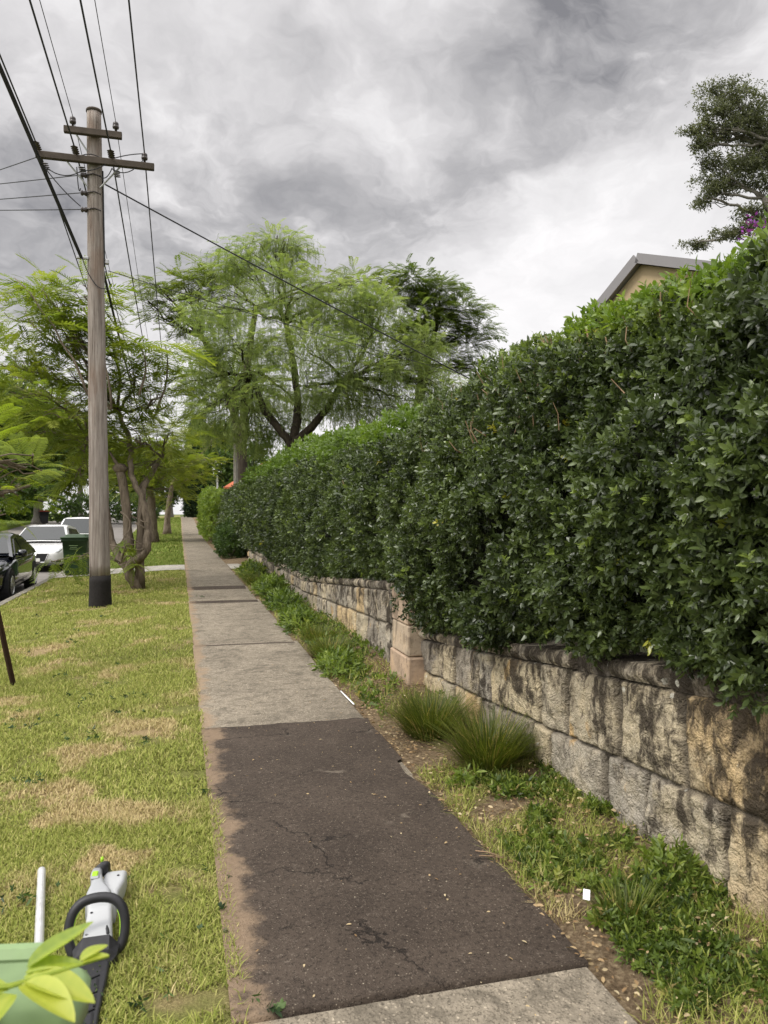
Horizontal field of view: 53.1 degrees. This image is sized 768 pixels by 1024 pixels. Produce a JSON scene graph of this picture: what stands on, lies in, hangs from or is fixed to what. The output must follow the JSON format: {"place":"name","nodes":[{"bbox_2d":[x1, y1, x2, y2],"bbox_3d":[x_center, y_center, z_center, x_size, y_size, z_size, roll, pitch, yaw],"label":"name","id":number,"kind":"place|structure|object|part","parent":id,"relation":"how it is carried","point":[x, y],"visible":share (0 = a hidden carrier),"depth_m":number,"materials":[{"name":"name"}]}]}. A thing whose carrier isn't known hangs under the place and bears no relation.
{"place":"outdoors","nodes":[
{"label":"outdoors","id":0,"kind":"place"},
{"bbox_2d":[0,519,27,527],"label":"grass","id":1,"kind":"structure","parent":0,"point":[12,521],"depth_m":66.83,"materials":[{"name":"green plant"}]},
{"bbox_2d":[0,513,70,530],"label":"verge","id":2,"kind":"structure","parent":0,"point":[14,525],"depth_m":64.78,"materials":[{"name":"green plant"}]},
{"bbox_2d":[0,493,33,520],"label":"bush","id":3,"kind":"object","parent":2,"relation":"on","point":[15,516],"visible":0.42,"depth_m":70.87,"materials":[{"name":"green plant"}]},
{"bbox_2d":[0,357,74,503],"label":"background tree","id":4,"kind":"object","parent":2,"relation":"on","point":[35,490],"visible":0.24,"depth_m":60.60,"materials":[{"name":"green plant"}]},
{"bbox_2d":[0,518,136,601],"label":"road","id":5,"kind":"structure","parent":0,"point":[117,527],"depth_m":55.40,"materials":[{"name":"grey asphalt"}]},
{"bbox_2d":[0,532,36,600],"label":"parked car","id":6,"kind":"object","parent":5,"relation":"on","point":[18,565],"visible":0.9,"depth_m":17.49,"materials":[{"name":"black paint"}]},
{"bbox_3d":[-8.531,0.782,17.736,0.183,0.344,0.770,0,0,-15],"label":"side window","id":7,"kind":"part","parent":6,"relation":"part of","materials":[{"name":"black glass"}]},
{"bbox_3d":[-8.792,0.782,18.717,0.183,0.344,1.100,0,0,-15],"label":"side window","id":8,"kind":"part","parent":6,"relation":"part of","materials":[{"name":"black glass"}]},
{"bbox_2d":[39,510,49,522],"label":"wheelie bin","id":9,"kind":"object","parent":5,"relation":"on","point":[44,516],"visible":0.98,"depth_m":65.69,"materials":[{"name":"black plastic"}]},
{"bbox_2d":[7,399,88,523],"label":"background tree","id":10,"kind":"object","parent":5,"relation":"on","point":[36,513],"visible":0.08,"depth_m":65.82,"materials":[{"name":"green plant"}]},
{"bbox_2d":[20,524,79,570],"bbox_3d":[-11.517,1.200,26.303,2.140,1.540,4.505,0,0,-13],"label":"parked car","id":11,"kind":"object","parent":5,"relation":"on","point":[46,544],"visible":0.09,"depth_m":25.33,"materials":[{"name":"white paint"}]},
{"bbox_3d":[-10.992,0.757,27.369,0.191,0.393,1.600,0,0,-13],"label":"side window","id":12,"kind":"part","parent":11,"relation":"part of","materials":[{"name":"black glass"}]},
{"bbox_2d":[61,517,88,533],"bbox_3d":[-13.381,1.095,33.879,2.180,1.750,4.655,0,0,-15],"label":"parked car","id":13,"kind":"object","parent":5,"relation":"on","point":[80,525],"visible":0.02,"depth_m":33.20,"materials":[{"name":"white paint"}]},
{"bbox_2d":[0,516,159,605],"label":"kerb","id":14,"kind":"structure","parent":5,"relation":"on","point":[5,601],"depth_m":16.79,"materials":[{"name":"concrete"}]},
{"bbox_2d":[66,420,139,515],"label":"background tree","id":15,"kind":"object","parent":5,"relation":"on","point":[87,476],"visible":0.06,"depth_m":77.82,"materials":[{"name":"green plant"}]},
{"bbox_2d":[109,444,167,504],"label":"background tree","id":16,"kind":"object","parent":5,"relation":"on","point":[115,492],"visible":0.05,"depth_m":91.05,"materials":[{"name":"green plant"}]},
{"bbox_2d":[25,491,164,522],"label":"bush","id":17,"kind":"object","parent":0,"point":[76,505],"visible":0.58,"depth_m":71.20,"materials":[{"name":"green plant"}]},
{"bbox_2d":[88,514,183,517],"bbox_3d":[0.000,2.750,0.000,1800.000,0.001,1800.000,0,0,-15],"label":"ground","id":18,"kind":"structure","parent":0,"point":[181,515],"depth_m":603.52,"materials":[{"name":"grey concrete"}]},
{"bbox_2d":[54,564,240,577],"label":"driveway","id":19,"kind":"structure","parent":0,"point":[171,567],"depth_m":21.14,"materials":[{"name":"concrete"}]},
{"bbox_2d":[60,534,88,574],"bbox_3d":[-8.121,1.131,20.379,0.713,1.089,0.865,0,0,-8],"label":"wheelie bin","id":20,"kind":"object","parent":19,"relation":"on","point":[72,544],"visible":0.6,"depth_m":20.04,"materials":[{"name":"green plastic"}]},
{"bbox_2d":[0,515,767,1023],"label":"verge","id":21,"kind":"structure","parent":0,"point":[199,1001],"depth_m":4.22,"materials":[{"name":"green plant"}]},
{"bbox_2d":[0,611,15,684],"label":"star picket","id":22,"kind":"object","parent":21,"relation":"on","point":[5,648],"visible":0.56,"depth_m":7.01,"materials":[{"name":"black metal"}]},
{"bbox_2d":[0,403,73,538],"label":"sapling","id":23,"kind":"object","parent":21,"relation":"on","point":[13,465],"visible":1,"depth_m":7.65,"materials":[{"name":"green plant"}]},
{"bbox_2d":[34,867,45,942],"bbox_3d":[-1.247,1.532,2.779,0.033,0.032,1.095,0,0,-23],"label":"metal tube","id":24,"kind":"object","parent":21,"relation":"on","point":[40,910],"visible":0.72,"depth_m":2.96,"materials":[{"name":"metal"}]},
{"bbox_2d":[0,942,90,1023],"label":"wheelie bin","id":25,"kind":"object","parent":21,"relation":"on","point":[14,960],"visible":0.33,"depth_m":0.94,"materials":[{"name":"green plastic"}]},
{"bbox_2d":[0,921,108,1022],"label":"leafy cutting","id":26,"kind":"object","parent":25,"relation":"on","point":[50,983],"visible":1,"depth_m":0.86,"materials":[{"name":"green plant"}]},
{"bbox_2d":[34,106,153,607],"bbox_3d":[-4.852,-2.520,12.947,1.880,8.660,0.830,0,0,-15],"label":"utility pole","id":27,"kind":"object","parent":21,"relation":"on","point":[94,160],"visible":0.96,"depth_m":12.96,"materials":[{"name":"wood"}]},
{"bbox_2d":[0,157,35,169],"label":"service wire","id":28,"kind":"object","parent":27,"relation":"attached to","point":[19,163],"visible":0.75,"depth_m":13.54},
{"bbox_2d":[0,175,76,183],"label":"service wire","id":29,"kind":"object","parent":27,"relation":"attached to","point":[38,179],"visible":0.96,"depth_m":13.82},
{"bbox_2d":[0,192,79,199],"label":"service wire","id":30,"kind":"object","parent":27,"relation":"attached to","point":[39,196],"visible":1,"depth_m":13.75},
{"bbox_2d":[0,209,80,210],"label":"service wire","id":31,"kind":"object","parent":27,"relation":"attached to","point":[40,209],"visible":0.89,"depth_m":13.67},
{"bbox_2d":[0,63,82,258],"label":"bundled cable","id":32,"kind":"object","parent":27,"relation":"attached to","point":[20,115],"visible":1,"depth_m":10.43,"materials":[{"name":"black rubber"}]},
{"bbox_2d":[0,54,131,405],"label":"power line","id":33,"kind":"object","parent":27,"relation":"attached to","point":[42,159],"visible":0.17,"depth_m":11.66,"materials":[{"name":"black metal"}]},
{"bbox_2d":[39,0,139,382],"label":"power line","id":34,"kind":"object","parent":27,"relation":"attached to","point":[69,104],"visible":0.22,"depth_m":11.53,"materials":[{"name":"black metal"}]},
{"bbox_2d":[29,0,155,433],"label":"power line","id":35,"kind":"object","parent":27,"relation":"attached to","point":[36,22],"visible":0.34,"depth_m":10.53,"materials":[{"name":"black metal"}]},
{"bbox_2d":[79,0,162,430],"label":"power line","id":36,"kind":"object","parent":27,"relation":"attached to","point":[83,15],"visible":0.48,"depth_m":11.69,"materials":[{"name":"black metal"}]},
{"bbox_2d":[94,0,158,400],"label":"power line","id":37,"kind":"object","parent":27,"relation":"attached to","point":[119,148],"visible":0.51,"depth_m":13.28,"materials":[{"name":"black metal"}]},
{"bbox_2d":[105,275,154,455],"bbox_3d":[-10.592,-3.619,34.806,0.043,1.388,44.904,0,0,-15],"label":"bundled cable","id":38,"kind":"object","parent":27,"relation":"attached to","point":[110,300],"visible":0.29,"depth_m":15.25,"materials":[{"name":"black rubber"}]},
{"bbox_2d":[128,0,170,428],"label":"power line","id":39,"kind":"object","parent":27,"relation":"attached to","point":[143,149],"visible":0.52,"depth_m":12.22,"materials":[{"name":"black metal"}]},
{"bbox_2d":[105,184,470,378],"bbox_3d":[-1.005,-4.159,15.524,8.986,2.807,0.025,0,0,-34],"label":"service cable","id":40,"kind":"object","parent":27,"relation":"attached to","point":[277,277],"visible":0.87,"depth_m":14.76,"materials":[{"name":"black rubber"}]},
{"bbox_2d":[109,271,469,376],"bbox_3d":[-1.107,-3.754,16.399,9.778,0.725,0.013,0,0,-43],"label":"service cable","id":41,"kind":"object","parent":27,"relation":"attached to","point":[273,320],"visible":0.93,"depth_m":15.27,"materials":[{"name":"black rubber"}]},
{"bbox_2d":[64,856,129,1023],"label":"hedge trimmer","id":42,"kind":"object","parent":21,"relation":"on","point":[102,902],"visible":0.87,"depth_m":2.67,"materials":[{"name":"grey plastic"}]},
{"bbox_2d":[0,253,217,589],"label":"jacaranda tree","id":43,"kind":"object","parent":21,"relation":"on","point":[63,319],"visible":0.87,"depth_m":15.42,"materials":[{"name":"green plant"}]},
{"bbox_2d":[0,595,285,1017],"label":"hedge clippings","id":44,"kind":"object","parent":21,"relation":"on","point":[278,1006],"visible":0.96,"depth_m":3.09,"materials":[{"name":"green plant"}]},
{"bbox_2d":[110,517,185,568],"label":"grass","id":45,"kind":"structure","parent":21,"relation":"on","point":[173,556],"depth_m":31.77,"materials":[{"name":"green plant"}]},
{"bbox_2d":[108,432,209,542],"bbox_3d":[-12.289,-1.380,40.608,6.423,6.007,5.939,0,0,-15],"label":"street tree","id":46,"kind":"object","parent":21,"relation":"on","point":[151,498],"visible":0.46,"depth_m":39.93,"materials":[{"name":"green plant"}]},
{"bbox_2d":[146,436,181,516],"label":"background tree","id":47,"kind":"object","parent":21,"relation":"on","point":[175,495],"visible":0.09,"depth_m":95.54,"materials":[{"name":"green plant"}]},
{"bbox_2d":[136,411,232,533],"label":"street tree","id":48,"kind":"object","parent":21,"relation":"on","point":[167,525],"visible":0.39,"depth_m":48.84,"materials":[{"name":"green plant"}]},
{"bbox_2d":[0,0,767,513],"label":"sky","id":49,"kind":"structure","parent":0,"point":[531,149],"materials":[{"name":"grey"}]},
{"bbox_2d":[246,553,652,653],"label":"garden ground","id":50,"kind":"structure","parent":0,"point":[642,650],"depth_m":5.88,"materials":[{"name":"soil"}]},
{"bbox_2d":[179,416,213,516],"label":"conifer","id":51,"kind":"object","parent":50,"relation":"on","point":[190,510],"visible":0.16,"depth_m":83.83,"materials":[{"name":"green plant"}]},
{"bbox_2d":[223,482,232,488],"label":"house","id":52,"kind":"structure","parent":50,"relation":"on","point":[228,485],"depth_m":43.23,"materials":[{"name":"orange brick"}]},
{"bbox_2d":[183,417,275,489],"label":"background tree","id":53,"kind":"object","parent":50,"relation":"on","point":[226,471],"visible":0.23,"depth_m":73.37,"materials":[{"name":"green plant"}]},
{"bbox_2d":[174,341,299,485],"bbox_3d":[-6.865,-3.168,35.851,6.494,8.441,6.207,0,0,-15],"label":"tree","id":54,"kind":"object","parent":50,"relation":"on","point":[235,472],"visible":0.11,"depth_m":35.84,"materials":[{"name":"green plant"}]},
{"bbox_2d":[118,248,397,482],"bbox_3d":[-4.999,-4.890,31.945,11.906,11.901,4.090,0,0,-15],"label":"feathery tree","id":55,"kind":"object","parent":50,"relation":"on","point":[175,285],"visible":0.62,"depth_m":30.89,"materials":[{"name":"green plant"}]},
{"bbox_2d":[240,432,333,487],"bbox_3d":[-2.524,-0.335,20.361,1.846,2.823,10.558,0,0,-16],"label":"shrub","id":56,"kind":"object","parent":50,"relation":"on","point":[286,457],"visible":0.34,"depth_m":17.40,"materials":[{"name":"green plant"}]},
{"bbox_2d":[159,217,467,464],"bbox_3d":[-2.222,-3.985,23.872,8.720,10.112,7.171,0,0,33],"label":"peppercorn tree","id":57,"kind":"object","parent":50,"relation":"on","point":[323,402],"visible":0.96,"depth_m":23.35,"materials":[{"name":"green plant"}]},
{"bbox_2d":[306,401,450,475],"bbox_3d":[-0.189,-0.247,11.689,1.640,2.641,7.159,0,0,-15],"label":"shrub","id":58,"kind":"object","parent":50,"relation":"on","point":[363,433],"visible":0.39,"depth_m":9.83,"materials":[{"name":"green plant"}]},
{"bbox_2d":[366,253,507,406],"bbox_3d":[2.232,-5.408,36.063,7.590,12.932,4.012,0,0,-5],"label":"feathery tree","id":59,"kind":"object","parent":50,"relation":"on","point":[451,318],"visible":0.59,"depth_m":35.52,"materials":[{"name":"green plant"}]},
{"bbox_2d":[585,253,710,317],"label":"house","id":60,"kind":"structure","parent":50,"relation":"on","point":[642,267],"depth_m":14.99,"materials":[{"name":"beige paint"}]},
{"bbox_2d":[561,226,767,382],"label":"shrub","id":61,"kind":"object","parent":50,"relation":"on","point":[720,269],"visible":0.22,"depth_m":3.46,"materials":[{"name":"green plant"}]},
{"bbox_2d":[672,72,767,253],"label":"gum tree","id":62,"kind":"object","parent":50,"relation":"on","point":[750,123],"visible":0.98,"depth_m":26.84,"materials":[{"name":"green plant"}]},
{"bbox_2d":[737,195,767,243],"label":"flowering shrub","id":63,"kind":"object","parent":50,"relation":"on","point":[762,223],"visible":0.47,"depth_m":3.77,"materials":[{"name":"purple plant"}]},
{"bbox_2d":[192,517,767,1023],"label":"grass strip","id":64,"kind":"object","parent":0,"point":[624,975],"depth_m":3.46,"materials":[{"name":"soil"}]},
{"bbox_2d":[195,484,224,541],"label":"clipped hedge","id":65,"kind":"object","parent":64,"relation":"on","point":[208,501],"visible":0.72,"depth_m":37.68,"materials":[{"name":"green plant"}]},
{"bbox_2d":[211,517,247,558],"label":"bush","id":66,"kind":"object","parent":64,"relation":"on","point":[224,536],"visible":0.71,"depth_m":25.49,"materials":[{"name":"green plant"}]},
{"bbox_2d":[234,558,267,576],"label":"weed clump","id":67,"kind":"object","parent":64,"relation":"on","point":[252,566],"visible":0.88,"depth_m":18.02,"materials":[{"name":"green plant"}]},
{"bbox_2d":[235,572,267,584],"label":"grass tussock","id":68,"kind":"object","parent":64,"relation":"on","point":[253,578],"depth_m":16.31,"materials":[{"name":"green plant"}]},
{"bbox_2d":[248,568,290,598],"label":"weed clump","id":69,"kind":"object","parent":64,"relation":"on","point":[264,584],"visible":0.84,"depth_m":13.95,"materials":[{"name":"green plant"}]},
{"bbox_2d":[261,587,307,615],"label":"weed clump","id":70,"kind":"object","parent":64,"relation":"on","point":[278,598],"visible":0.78,"depth_m":11.87,"materials":[{"name":"green plant"}]},
{"bbox_2d":[274,599,324,635],"bbox_3d":[-1.109,1.395,10.271,0.729,0.446,1.570,0,0,-15],"label":"weed clump","id":71,"kind":"object","parent":64,"relation":"on","point":[295,614],"visible":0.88,"depth_m":9.94,"materials":[{"name":"green plant"}]},
{"bbox_2d":[288,620,344,641],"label":"grass tussock","id":72,"kind":"object","parent":64,"relation":"on","point":[308,631],"depth_m":9.20,"materials":[{"name":"green plant"}]},
{"bbox_2d":[297,631,363,657],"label":"grass tussock","id":73,"kind":"object","parent":64,"relation":"on","point":[325,643],"depth_m":8.26,"materials":[{"name":"green plant"}]},
{"bbox_2d":[307,643,372,684],"bbox_3d":[-0.421,1.454,7.449,0.597,0.321,1.164,0,0,-15],"label":"weed clump","id":74,"kind":"object","parent":64,"relation":"on","point":[333,658],"visible":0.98,"depth_m":7.30,"materials":[{"name":"green plant"}]},
{"bbox_2d":[181,517,636,1023],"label":"footpath","id":75,"kind":"structure","parent":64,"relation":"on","point":[262,686],"depth_m":6.18,"materials":[{"name":"concrete"}]},
{"bbox_2d":[188,585,294,646],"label":"path repair","id":76,"kind":"structure","parent":75,"relation":"on","point":[215,588],"depth_m":13.07,"materials":[{"name":"concrete"}]},
{"bbox_2d":[201,718,587,1023],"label":"asphalt patch","id":77,"kind":"object","parent":75,"relation":"on","point":[298,905],"visible":1,"depth_m":3.17,"materials":[{"name":"grey asphalt"}]},
{"bbox_2d":[475,850,500,856],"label":"twig","id":78,"kind":"object","parent":77,"relation":"on","point":[486,852],"visible":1,"depth_m":3.44,"materials":[{"name":"brown wood"}]},
{"bbox_2d":[479,855,502,857],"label":"twig","id":79,"kind":"object","parent":77,"relation":"on","point":[490,856],"visible":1,"depth_m":3.41,"materials":[{"name":"brown wood"}]},
{"bbox_2d":[362,681,488,741],"bbox_3d":[0.336,1.358,5.296,1.034,0.374,0.964,0,0,-15],"label":"grass tussock","id":80,"kind":"object","parent":64,"relation":"on","point":[414,711],"depth_m":5.27,"materials":[{"name":"green plant"}]},
{"bbox_2d":[448,760,486,788],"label":"weed clump","id":81,"kind":"object","parent":64,"relation":"on","point":[467,778],"visible":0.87,"depth_m":4.26,"materials":[{"name":"green plant"}]},
{"bbox_2d":[403,699,559,772],"bbox_3d":[0.624,1.334,4.608,1.071,0.416,1.098,0,0,-15],"label":"grass tussock","id":82,"kind":"object","parent":64,"relation":"on","point":[494,746],"depth_m":4.55,"materials":[{"name":"green plant"}]},
{"bbox_2d":[216,230,767,723],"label":"hedge","id":83,"kind":"object","parent":64,"relation":"on","point":[592,496],"visible":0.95,"depth_m":3.76,"materials":[{"name":"green plant"}]},
{"bbox_2d":[226,657,767,1023],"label":"leaf litter","id":84,"kind":"object","parent":64,"relation":"on","point":[636,981],"visible":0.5,"depth_m":3.32,"materials":[{"name":"brown plant"}]},
{"bbox_2d":[234,565,767,1019],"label":"ground cover","id":85,"kind":"object","parent":64,"relation":"on","point":[679,937],"visible":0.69,"depth_m":2.97,"materials":[{"name":"green plant"}]},
{"bbox_2d":[247,549,767,924],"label":"retaining wall","id":86,"kind":"structure","parent":64,"relation":"on","point":[652,744],"depth_m":3.70,"materials":[{"name":"stone"}]},
{"bbox_2d":[568,865,678,935],"bbox_3d":[0.925,1.465,2.885,0.401,0.181,0.449,0,0,-6],"label":"grass tussock","id":87,"kind":"object","parent":64,"relation":"on","point":[618,897],"depth_m":2.92,"materials":[{"name":"green plant"}]},
{"bbox_2d":[583,889,589,899],"bbox_3d":[0.765,1.445,2.901,0.026,0.025,0.035,6,1,14],"label":"plastic tag","id":88,"kind":"object","parent":87,"relation":"on","point":[586,894],"visible":0.85,"depth_m":2.90,"materials":[{"name":"white plastic"}]},
{"bbox_2d":[628,832,710,896],"bbox_3d":[1.176,1.438,3.164,0.324,0.210,0.354,0,0,-34],"label":"weed clump","id":89,"kind":"object","parent":64,"relation":"on","point":[656,852],"visible":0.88,"depth_m":3.12,"materials":[{"name":"green plant"}]}
]}

